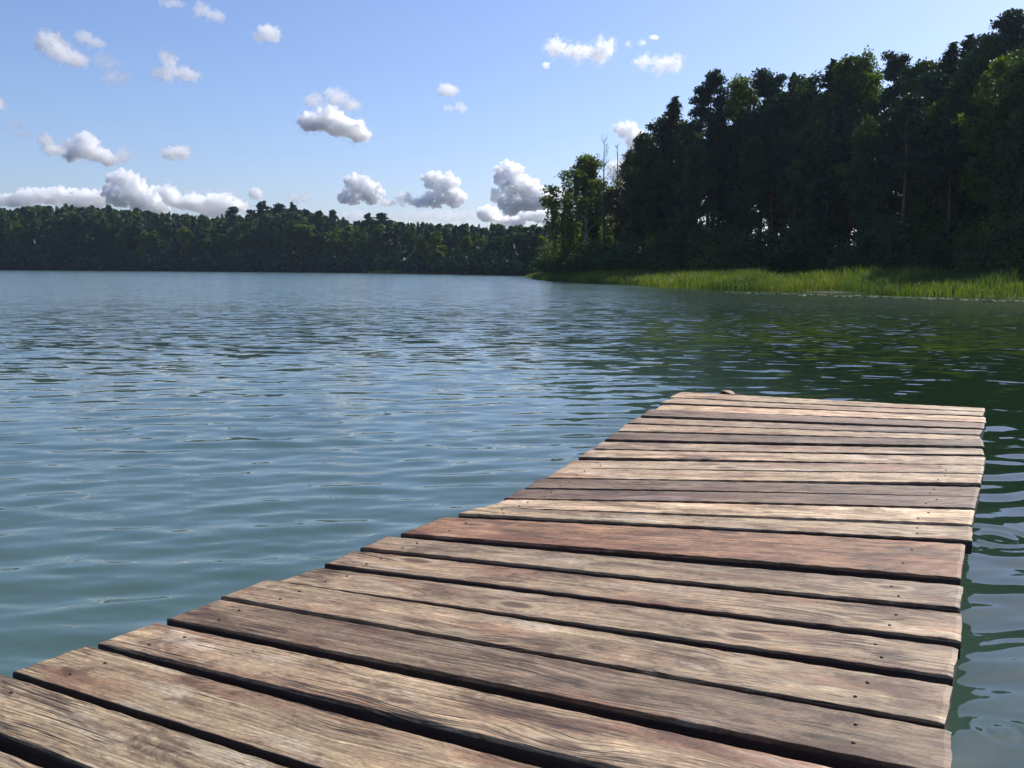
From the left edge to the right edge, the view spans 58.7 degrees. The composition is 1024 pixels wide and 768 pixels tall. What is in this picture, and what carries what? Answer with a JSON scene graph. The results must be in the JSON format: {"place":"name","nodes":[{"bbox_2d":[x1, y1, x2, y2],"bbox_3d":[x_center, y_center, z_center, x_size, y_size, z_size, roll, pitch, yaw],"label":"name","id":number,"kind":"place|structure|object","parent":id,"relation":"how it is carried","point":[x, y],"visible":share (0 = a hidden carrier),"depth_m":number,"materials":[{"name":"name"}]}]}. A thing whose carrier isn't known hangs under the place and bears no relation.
{"place":"outdoors","nodes":[
{"label":"outdoors","id":0,"kind":"place"},
{"bbox_2d":[0,270,1023,767],"bbox_3d":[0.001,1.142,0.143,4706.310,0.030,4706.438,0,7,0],"label":"water","id":1,"kind":"structure","parent":0,"point":[172,444],"depth_m":7.91,"materials":[{"name":"liquid"}]},
{"bbox_2d":[365,269,472,273],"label":"reeds","id":2,"kind":"object","parent":1,"relation":"on","point":[410,272],"visible":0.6,"depth_m":232.84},
{"bbox_2d":[0,381,985,767],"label":"wooden dock","id":3,"kind":"object","parent":1,"relation":"in","point":[728,579],"visible":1,"depth_m":2.02,"materials":[{"name":"brown wood"}]},
{"bbox_2d":[524,264,1023,298],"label":"reeds","id":4,"kind":"object","parent":1,"relation":"on","point":[913,282],"visible":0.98,"depth_m":51.81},
{"bbox_2d":[723,292,1023,301],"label":"floating leaves","id":5,"kind":"object","parent":1,"relation":"on","point":[956,299],"visible":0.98,"depth_m":40.67,"materials":[{"name":"green plant"}]},
{"bbox_2d":[0,267,1023,298],"bbox_3d":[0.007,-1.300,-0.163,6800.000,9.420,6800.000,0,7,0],"label":"ground","id":6,"kind":"structure","parent":0,"point":[345,271],"depth_m":281.82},
{"bbox_2d":[18,223,36,268],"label":"aspen tree","id":7,"kind":"object","parent":6,"relation":"on","point":[28,243],"visible":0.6,"depth_m":328.31,"materials":[{"name":"green plant"}]},
{"bbox_2d":[29,226,45,268],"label":"pine tree","id":8,"kind":"object","parent":6,"relation":"on","point":[37,230],"visible":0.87,"depth_m":325.96,"materials":[{"name":"green plant"}]},
{"bbox_2d":[43,226,57,269],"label":"aspen tree","id":9,"kind":"object","parent":6,"relation":"on","point":[49,244],"visible":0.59,"depth_m":322.49,"materials":[{"name":"green plant"}]},
{"bbox_2d":[46,212,80,269],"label":"broadleaf tree","id":10,"kind":"object","parent":6,"relation":"on","point":[61,220],"visible":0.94,"depth_m":318.33,"materials":[{"name":"green plant"}]},
{"bbox_2d":[114,223,137,269],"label":"broadleaf tree","id":11,"kind":"object","parent":6,"relation":"on","point":[126,231],"visible":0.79,"depth_m":309.20,"materials":[{"name":"green plant"}]},
{"bbox_2d":[129,220,144,269],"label":"pine tree","id":12,"kind":"object","parent":6,"relation":"on","point":[134,226],"visible":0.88,"depth_m":308.44,"materials":[{"name":"green plant"}]},
{"bbox_2d":[136,230,151,257],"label":"aspen tree","id":13,"kind":"object","parent":6,"relation":"on","point":[144,241],"visible":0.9,"depth_m":306.55,"materials":[{"name":"green plant"}]},
{"bbox_2d":[168,223,179,270],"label":"spruce tree","id":14,"kind":"object","parent":6,"relation":"on","point":[175,236],"visible":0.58,"depth_m":304.32,"materials":[{"name":"green plant"}]},
{"bbox_2d":[176,227,194,270],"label":"aspen tree","id":15,"kind":"object","parent":6,"relation":"on","point":[186,237],"visible":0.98,"depth_m":300.25,"materials":[{"name":"green plant"}]},
{"bbox_2d":[191,226,208,270],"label":"pine tree","id":16,"kind":"object","parent":6,"relation":"on","point":[196,244],"visible":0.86,"depth_m":299.22,"materials":[{"name":"green plant"}]},
{"bbox_2d":[223,206,240,227],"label":"pine tree","id":17,"kind":"object","parent":6,"relation":"on","point":[231,216],"visible":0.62,"depth_m":321.59,"materials":[{"name":"green plant"}]},
{"bbox_2d":[255,200,272,217],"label":"pine tree","id":18,"kind":"object","parent":6,"relation":"on","point":[261,206],"visible":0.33,"depth_m":313.93,"materials":[{"name":"green plant"}]},
{"bbox_2d":[269,203,287,218],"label":"pine tree","id":19,"kind":"object","parent":6,"relation":"on","point":[279,207],"visible":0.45,"depth_m":311.57,"materials":[{"name":"green plant"}]},
{"bbox_2d":[287,224,317,271],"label":"broadleaf tree","id":20,"kind":"object","parent":6,"relation":"on","point":[306,233],"visible":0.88,"depth_m":272.27,"materials":[{"name":"green plant"}]},
{"bbox_2d":[313,231,330,260],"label":"broadleaf tree","id":21,"kind":"object","parent":6,"relation":"on","point":[325,236],"visible":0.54,"depth_m":269.66,"materials":[{"name":"green plant"}]},
{"bbox_2d":[325,210,338,228],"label":"pine tree","id":22,"kind":"object","parent":6,"relation":"on","point":[333,217],"visible":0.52,"depth_m":295.43,"materials":[{"name":"green plant"}]},
{"bbox_2d":[326,227,343,271],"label":"broadleaf tree","id":23,"kind":"object","parent":6,"relation":"on","point":[336,236],"visible":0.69,"depth_m":264.43,"materials":[{"name":"green plant"}]},
{"bbox_2d":[337,231,355,271],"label":"broadleaf tree","id":24,"kind":"object","parent":6,"relation":"on","point":[346,236],"visible":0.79,"depth_m":261.64,"materials":[{"name":"green plant"}]},
{"bbox_2d":[0,203,736,275],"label":"forest","id":25,"kind":"object","parent":6,"relation":"on","point":[14,221],"visible":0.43,"depth_m":291.90,"materials":[{"name":"plant"}]},
{"bbox_2d":[373,212,391,225],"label":"pine tree","id":26,"kind":"object","parent":6,"relation":"on","point":[381,217],"visible":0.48,"depth_m":277.03,"materials":[{"name":"green plant"}]},
{"bbox_2d":[412,234,428,256],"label":"aspen tree","id":27,"kind":"object","parent":6,"relation":"on","point":[418,241],"visible":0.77,"depth_m":229.39,"materials":[{"name":"green plant"}]},
{"bbox_2d":[420,230,446,271],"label":"broadleaf tree","id":28,"kind":"object","parent":6,"relation":"on","point":[433,247],"visible":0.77,"depth_m":224.01,"materials":[{"name":"green plant"}]},
{"bbox_2d":[454,236,473,260],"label":"broadleaf tree","id":29,"kind":"object","parent":6,"relation":"on","point":[464,243],"visible":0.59,"depth_m":206.94,"materials":[{"name":"green plant"}]},
{"bbox_2d":[481,241,498,274],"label":"broadleaf tree","id":30,"kind":"object","parent":6,"relation":"on","point":[489,245],"visible":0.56,"depth_m":195.09,"materials":[{"name":"green plant"}]},
{"bbox_2d":[503,232,527,257],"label":"broadleaf tree","id":31,"kind":"object","parent":6,"relation":"on","point":[518,236],"visible":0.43,"depth_m":183.11,"materials":[{"name":"green plant"}]},
{"bbox_2d":[528,234,541,260],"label":"aspen tree","id":32,"kind":"object","parent":6,"relation":"on","point":[532,247],"visible":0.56,"depth_m":175.54,"materials":[{"name":"green plant"}]},
{"bbox_2d":[530,241,558,273],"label":"bush","id":33,"kind":"object","parent":6,"relation":"on","point":[539,266],"visible":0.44,"depth_m":118.72,"materials":[{"name":"green plant"}]},
{"bbox_2d":[543,231,582,271],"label":"bush","id":34,"kind":"object","parent":6,"relation":"on","point":[556,252],"visible":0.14,"depth_m":115.85,"materials":[{"name":"green plant"}]},
{"bbox_2d":[545,247,587,274],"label":"bush","id":35,"kind":"object","parent":6,"relation":"on","point":[567,268],"visible":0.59,"depth_m":102.30,"materials":[{"name":"green plant"}]},
{"bbox_2d":[561,237,601,264],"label":"bush","id":36,"kind":"object","parent":6,"relation":"on","point":[581,250],"visible":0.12,"depth_m":104.61,"materials":[{"name":"green plant"}]},
{"bbox_2d":[539,153,626,255],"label":"birch tree","id":37,"kind":"object","parent":6,"relation":"on","point":[584,173],"visible":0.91,"depth_m":108.91,"materials":[{"name":"green plant"}]},
{"bbox_2d":[562,237,617,272],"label":"bush","id":38,"kind":"object","parent":6,"relation":"on","point":[583,264],"visible":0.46,"depth_m":101.10,"materials":[{"name":"green plant"}]},
{"bbox_2d":[580,179,615,249],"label":"birch tree","id":39,"kind":"object","parent":6,"relation":"on","point":[595,232],"visible":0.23,"depth_m":112.17,"materials":[{"name":"green plant"}]},
{"bbox_2d":[592,135,612,246],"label":"bare tree","id":40,"kind":"object","parent":6,"relation":"on","point":[603,201],"visible":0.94,"depth_m":106.06,"materials":[{"name":"brown plant"}]},
{"bbox_2d":[585,241,623,271],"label":"bush","id":41,"kind":"object","parent":6,"relation":"on","point":[602,249],"visible":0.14,"depth_m":99.55,"materials":[{"name":"green plant"}]},
{"bbox_2d":[602,145,622,249],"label":"bare tree","id":42,"kind":"object","parent":6,"relation":"on","point":[617,183],"visible":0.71,"depth_m":106.81,"materials":[{"name":"brown plant"}]},
{"bbox_2d":[590,232,653,272],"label":"bush","id":43,"kind":"object","parent":6,"relation":"on","point":[609,261],"visible":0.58,"depth_m":89.21,"materials":[{"name":"green plant"}]},
{"bbox_2d":[605,147,647,254],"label":"aspen tree","id":44,"kind":"object","parent":6,"relation":"on","point":[619,216],"visible":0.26,"depth_m":102.36,"materials":[{"name":"green plant"}]},
{"bbox_2d":[616,166,647,222],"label":"pine tree","id":45,"kind":"object","parent":6,"relation":"on","point":[623,212],"visible":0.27,"depth_m":98.02,"materials":[{"name":"green plant"}]},
{"bbox_2d":[616,131,663,241],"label":"aspen tree","id":46,"kind":"object","parent":6,"relation":"on","point":[642,143],"visible":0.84,"depth_m":95.56,"materials":[{"name":"green plant"}]},
{"bbox_2d":[623,233,659,270],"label":"bush","id":47,"kind":"object","parent":6,"relation":"on","point":[646,240],"visible":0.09,"depth_m":88.75,"materials":[{"name":"green plant"}]},
{"bbox_2d":[616,231,673,271],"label":"bush","id":48,"kind":"object","parent":6,"relation":"on","point":[633,246],"visible":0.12,"depth_m":88.51,"materials":[{"name":"green plant"}]},
{"bbox_2d":[618,96,689,243],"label":"spruce tree","id":49,"kind":"object","parent":6,"relation":"on","point":[673,108],"visible":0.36,"depth_m":94.55,"materials":[{"name":"green plant"}]},
{"bbox_2d":[630,230,690,271],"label":"bush","id":50,"kind":"object","parent":6,"relation":"on","point":[667,262],"visible":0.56,"depth_m":85.16,"materials":[{"name":"green plant"}]},
{"bbox_2d":[634,224,690,271],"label":"bush","id":51,"kind":"object","parent":6,"relation":"on","point":[671,243],"visible":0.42,"depth_m":85.56,"materials":[{"name":"green plant"}]},
{"bbox_2d":[645,114,701,204],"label":"broadleaf tree","id":52,"kind":"object","parent":6,"relation":"on","point":[656,125],"visible":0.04,"depth_m":103.13,"materials":[{"name":"green plant"}]},
{"bbox_2d":[655,118,705,218],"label":"aspen tree","id":53,"kind":"object","parent":6,"relation":"on","point":[681,127],"visible":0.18,"depth_m":93.43,"materials":[{"name":"green plant"}]},
{"bbox_2d":[665,142,721,249],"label":"broadleaf tree","id":54,"kind":"object","parent":6,"relation":"on","point":[700,177],"visible":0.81,"depth_m":86.19,"materials":[{"name":"green plant"}]},
{"bbox_2d":[665,225,724,268],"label":"bush","id":55,"kind":"object","parent":6,"relation":"on","point":[709,235],"visible":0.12,"depth_m":83.62,"materials":[{"name":"green plant"}]},
{"bbox_2d":[677,68,735,232],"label":"pine tree","id":56,"kind":"object","parent":6,"relation":"on","point":[708,88],"visible":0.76,"depth_m":88.36,"materials":[{"name":"green plant"}]},
{"bbox_2d":[694,120,738,235],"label":"pine tree","id":57,"kind":"object","parent":6,"relation":"on","point":[713,139],"visible":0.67,"depth_m":87.25,"materials":[{"name":"green plant"}]},
{"bbox_2d":[676,224,760,269],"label":"bush","id":58,"kind":"object","parent":6,"relation":"on","point":[696,247],"visible":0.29,"depth_m":81.33,"materials":[{"name":"green plant"}]},
{"bbox_2d":[697,240,745,272],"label":"bush","id":59,"kind":"object","parent":6,"relation":"on","point":[718,251],"visible":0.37,"depth_m":76.03,"materials":[{"name":"green plant"}]},
{"bbox_2d":[701,117,745,233],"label":"pine tree","id":60,"kind":"object","parent":6,"relation":"on","point":[722,164],"visible":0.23,"depth_m":88.49,"materials":[{"name":"green plant"}]},
{"bbox_2d":[700,234,763,270],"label":"bush","id":61,"kind":"object","parent":6,"relation":"on","point":[721,262],"visible":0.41,"depth_m":75.54,"materials":[{"name":"green plant"}]},
{"bbox_2d":[711,73,763,217],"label":"aspen tree","id":62,"kind":"object","parent":6,"relation":"on","point":[742,97],"visible":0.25,"depth_m":87.95,"materials":[{"name":"green plant"}]},
{"bbox_2d":[729,133,773,238],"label":"aspen tree","id":63,"kind":"object","parent":6,"relation":"on","point":[750,217],"visible":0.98,"depth_m":81.78,"materials":[{"name":"green plant"}]},
{"bbox_2d":[736,67,789,245],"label":"pine tree","id":64,"kind":"object","parent":6,"relation":"on","point":[765,83],"visible":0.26,"depth_m":84.63,"materials":[{"name":"green plant"}]},
{"bbox_2d":[726,222,814,274],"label":"bush","id":65,"kind":"object","parent":6,"relation":"on","point":[780,254],"visible":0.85,"depth_m":72.54,"materials":[{"name":"green plant"}]},
{"bbox_2d":[745,92,796,238],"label":"pine tree","id":66,"kind":"object","parent":6,"relation":"on","point":[777,99],"visible":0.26,"depth_m":82.83,"materials":[{"name":"green plant"}]},
{"bbox_2d":[750,72,798,249],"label":"spruce tree","id":67,"kind":"object","parent":6,"relation":"on","point":[776,215],"visible":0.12,"depth_m":83.29,"materials":[{"name":"green plant"}]},
{"bbox_2d":[762,236,808,275],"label":"bush","id":68,"kind":"object","parent":6,"relation":"on","point":[787,270],"visible":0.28,"depth_m":72.23,"materials":[{"name":"green plant"}]},
{"bbox_2d":[759,220,838,275],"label":"bush","id":69,"kind":"object","parent":6,"relation":"on","point":[806,245],"visible":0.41,"depth_m":72.11,"materials":[{"name":"green plant"}]},
{"bbox_2d":[762,69,839,245],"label":"broadleaf tree","id":70,"kind":"object","parent":6,"relation":"on","point":[806,87],"visible":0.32,"depth_m":80.71,"materials":[{"name":"green plant"}]},
{"bbox_2d":[779,238,823,272],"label":"bush","id":71,"kind":"object","parent":6,"relation":"on","point":[806,260],"visible":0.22,"depth_m":71.86,"materials":[{"name":"green plant"}]},
{"bbox_2d":[773,58,857,243],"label":"spruce tree","id":72,"kind":"object","parent":6,"relation":"on","point":[829,72],"visible":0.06,"depth_m":80.53,"materials":[{"name":"green plant"}]},
{"bbox_2d":[790,91,846,207],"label":"aspen tree","id":73,"kind":"object","parent":6,"relation":"on","point":[817,111],"visible":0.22,"depth_m":78.44,"materials":[{"name":"green plant"}]},
{"bbox_2d":[805,233,854,274],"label":"bush","id":74,"kind":"object","parent":6,"relation":"on","point":[819,260],"visible":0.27,"depth_m":70.85,"materials":[{"name":"green plant"}]},
{"bbox_2d":[824,237,874,274],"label":"bush","id":75,"kind":"object","parent":6,"relation":"on","point":[841,249],"visible":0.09,"depth_m":67.07,"materials":[{"name":"green plant"}]},
{"bbox_2d":[825,52,881,235],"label":"aspen tree","id":76,"kind":"object","parent":6,"relation":"on","point":[846,69],"visible":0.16,"depth_m":78.39,"materials":[{"name":"green plant"}]},
{"bbox_2d":[834,45,885,243],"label":"aspen tree","id":77,"kind":"object","parent":6,"relation":"on","point":[867,68],"visible":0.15,"depth_m":78.53,"materials":[{"name":"green plant"}]},
{"bbox_2d":[822,231,901,272],"bbox_3d":[25.253,-8.976,64.291,6.147,3.674,6.046,1,7,8],"label":"bush","id":78,"kind":"object","parent":6,"relation":"on","point":[839,259],"visible":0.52,"depth_m":64.07,"materials":[{"name":"green plant"}]},
{"bbox_2d":[830,97,895,242],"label":"broadleaf tree","id":79,"kind":"object","parent":6,"relation":"on","point":[870,106],"visible":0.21,"depth_m":76.58,"materials":[{"name":"green plant"}]},
{"bbox_2d":[833,112,899,231],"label":"aspen tree","id":80,"kind":"object","parent":6,"relation":"on","point":[865,152],"visible":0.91,"depth_m":69.33,"materials":[{"name":"green plant"}]},
{"bbox_2d":[849,243,901,272],"bbox_3d":[25.468,-8.432,62.830,3.848,2.818,3.784,0,7,-4],"label":"bush","id":81,"kind":"object","parent":6,"relation":"on","point":[874,252],"visible":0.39,"depth_m":62.41,"materials":[{"name":"green plant"}]},
{"bbox_2d":[851,209,935,270],"bbox_3d":[26.284,-9.427,62.716,5.719,5.104,6.968,-3,8,-27],"label":"bush","id":82,"kind":"object","parent":6,"relation":"on","point":[902,240],"visible":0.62,"depth_m":61.34,"materials":[{"name":"green plant"}]},
{"bbox_2d":[877,49,912,201],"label":"pine tree","id":83,"kind":"object","parent":6,"relation":"on","point":[895,63],"visible":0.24,"depth_m":76.67,"materials":[{"name":"green plant"}]},
{"bbox_2d":[879,74,920,226],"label":"pine tree","id":84,"kind":"object","parent":6,"relation":"on","point":[903,93],"visible":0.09,"depth_m":74.06,"materials":[{"name":"green plant"}]},
{"bbox_2d":[872,91,940,224],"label":"pine tree","id":85,"kind":"object","parent":6,"relation":"on","point":[908,112],"visible":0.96,"depth_m":65.58,"materials":[{"name":"green plant"}]},
{"bbox_2d":[871,221,943,272],"bbox_3d":[27.679,-9.357,63.874,5.620,4.441,6.848,2,7,11],"label":"bush","id":86,"kind":"object","parent":6,"relation":"on","point":[877,247],"visible":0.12,"depth_m":62.72,"materials":[{"name":"green plant"}]},
{"bbox_2d":[876,57,949,232],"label":"broadleaf tree","id":87,"kind":"object","parent":6,"relation":"on","point":[912,83],"visible":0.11,"depth_m":73.41,"materials":[{"name":"green plant"}]},
{"bbox_2d":[880,41,971,237],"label":"spruce tree","id":88,"kind":"object","parent":6,"relation":"on","point":[949,56],"visible":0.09,"depth_m":72.73,"materials":[{"name":"green plant"}]},
{"bbox_2d":[887,68,967,229],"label":"pine tree","id":89,"kind":"object","parent":6,"relation":"on","point":[930,80],"visible":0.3,"depth_m":69.06,"materials":[{"name":"green plant"}]},
{"bbox_2d":[894,94,973,240],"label":"broadleaf tree","id":90,"kind":"object","parent":6,"relation":"on","point":[924,212],"visible":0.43,"depth_m":66.89,"materials":[{"name":"green plant"}]},
{"bbox_2d":[908,33,977,237],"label":"spruce tree","id":91,"kind":"object","parent":6,"relation":"on","point":[967,45],"visible":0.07,"depth_m":71.74,"materials":[{"name":"green plant"}]},
{"bbox_2d":[916,102,979,238],"bbox_3d":[31.126,-13.836,65.012,3.932,12.273,4.038,-6,10,-41],"label":"pine tree","id":92,"kind":"object","parent":6,"relation":"on","point":[946,132],"visible":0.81,"depth_m":64.50,"materials":[{"name":"green plant"}]},
{"bbox_2d":[929,51,987,232],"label":"aspen tree","id":93,"kind":"object","parent":6,"relation":"on","point":[966,59],"visible":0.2,"depth_m":67.41,"materials":[{"name":"green plant"}]},
{"bbox_2d":[950,230,988,276],"bbox_3d":[29.328,-8.085,57.733,3.523,3.250,4.293,2,7,11],"label":"bush","id":94,"kind":"object","parent":6,"relation":"on","point":[967,245],"visible":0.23,"depth_m":57.20,"materials":[{"name":"green plant"}]},
{"bbox_2d":[943,216,1000,273],"bbox_3d":[30.337,-8.676,58.695,4.859,4.229,4.941,2,7,10],"label":"bush","id":95,"kind":"object","parent":6,"relation":"on","point":[975,229],"visible":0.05,"depth_m":58.13,"materials":[{"name":"green plant"}]},
{"bbox_2d":[950,71,1007,235],"bbox_3d":[32.692,-14.500,62.684,4.668,14.188,3.713,-3,8,-27],"label":"spruce tree","id":96,"kind":"object","parent":6,"relation":"on","point":[981,210],"visible":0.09,"depth_m":62.72,"materials":[{"name":"green plant"}]},
{"bbox_2d":[951,31,1012,221],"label":"aspen tree","id":97,"kind":"object","parent":6,"relation":"on","point":[981,60],"visible":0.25,"depth_m":66.69,"materials":[{"name":"green plant"}]},
{"bbox_2d":[949,208,1016,275],"bbox_3d":[30.346,-8.634,57.244,5.444,4.647,6.633,-3,8,-22],"label":"bush","id":98,"kind":"object","parent":6,"relation":"on","point":[991,223],"visible":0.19,"depth_m":56.66,"materials":[{"name":"green plant"}]},
{"bbox_2d":[950,52,1018,220],"bbox_3d":[31.788,-14.113,59.412,4.639,14.580,6.206,-2,8,-18],"label":"aspen tree","id":99,"kind":"object","parent":6,"relation":"on","point":[981,132],"visible":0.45,"depth_m":59.19,"materials":[{"name":"green plant"}]},
{"bbox_2d":[951,219,1023,275],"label":"bush","id":100,"kind":"object","parent":6,"relation":"on","point":[975,264],"visible":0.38,"depth_m":52.62,"materials":[{"name":"green plant"}]},
{"bbox_2d":[960,8,1023,123],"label":"pine tree","id":101,"kind":"object","parent":6,"relation":"on","point":[1008,22],"visible":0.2,"depth_m":66.60,"materials":[{"name":"green plant"}]},
{"bbox_2d":[963,211,1023,281],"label":"bush","id":102,"kind":"object","parent":6,"relation":"on","point":[1017,251],"visible":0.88,"depth_m":51.49,"materials":[{"name":"green plant"}]},
{"bbox_2d":[968,48,1023,232],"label":"broadleaf tree","id":103,"kind":"object","parent":6,"relation":"on","point":[1010,179],"visible":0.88,"depth_m":55.46,"materials":[{"name":"green plant"}]},
{"bbox_2d":[1007,25,1023,52],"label":"pine tree","id":104,"kind":"object","parent":6,"relation":"on","point":[1020,37],"visible":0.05,"depth_m":65.58,"materials":[{"name":"green plant"}]},
{"bbox_2d":[0,0,1023,247],"label":"sky","id":105,"kind":"structure","parent":0,"point":[456,112],"materials":[{"name":"blue"}]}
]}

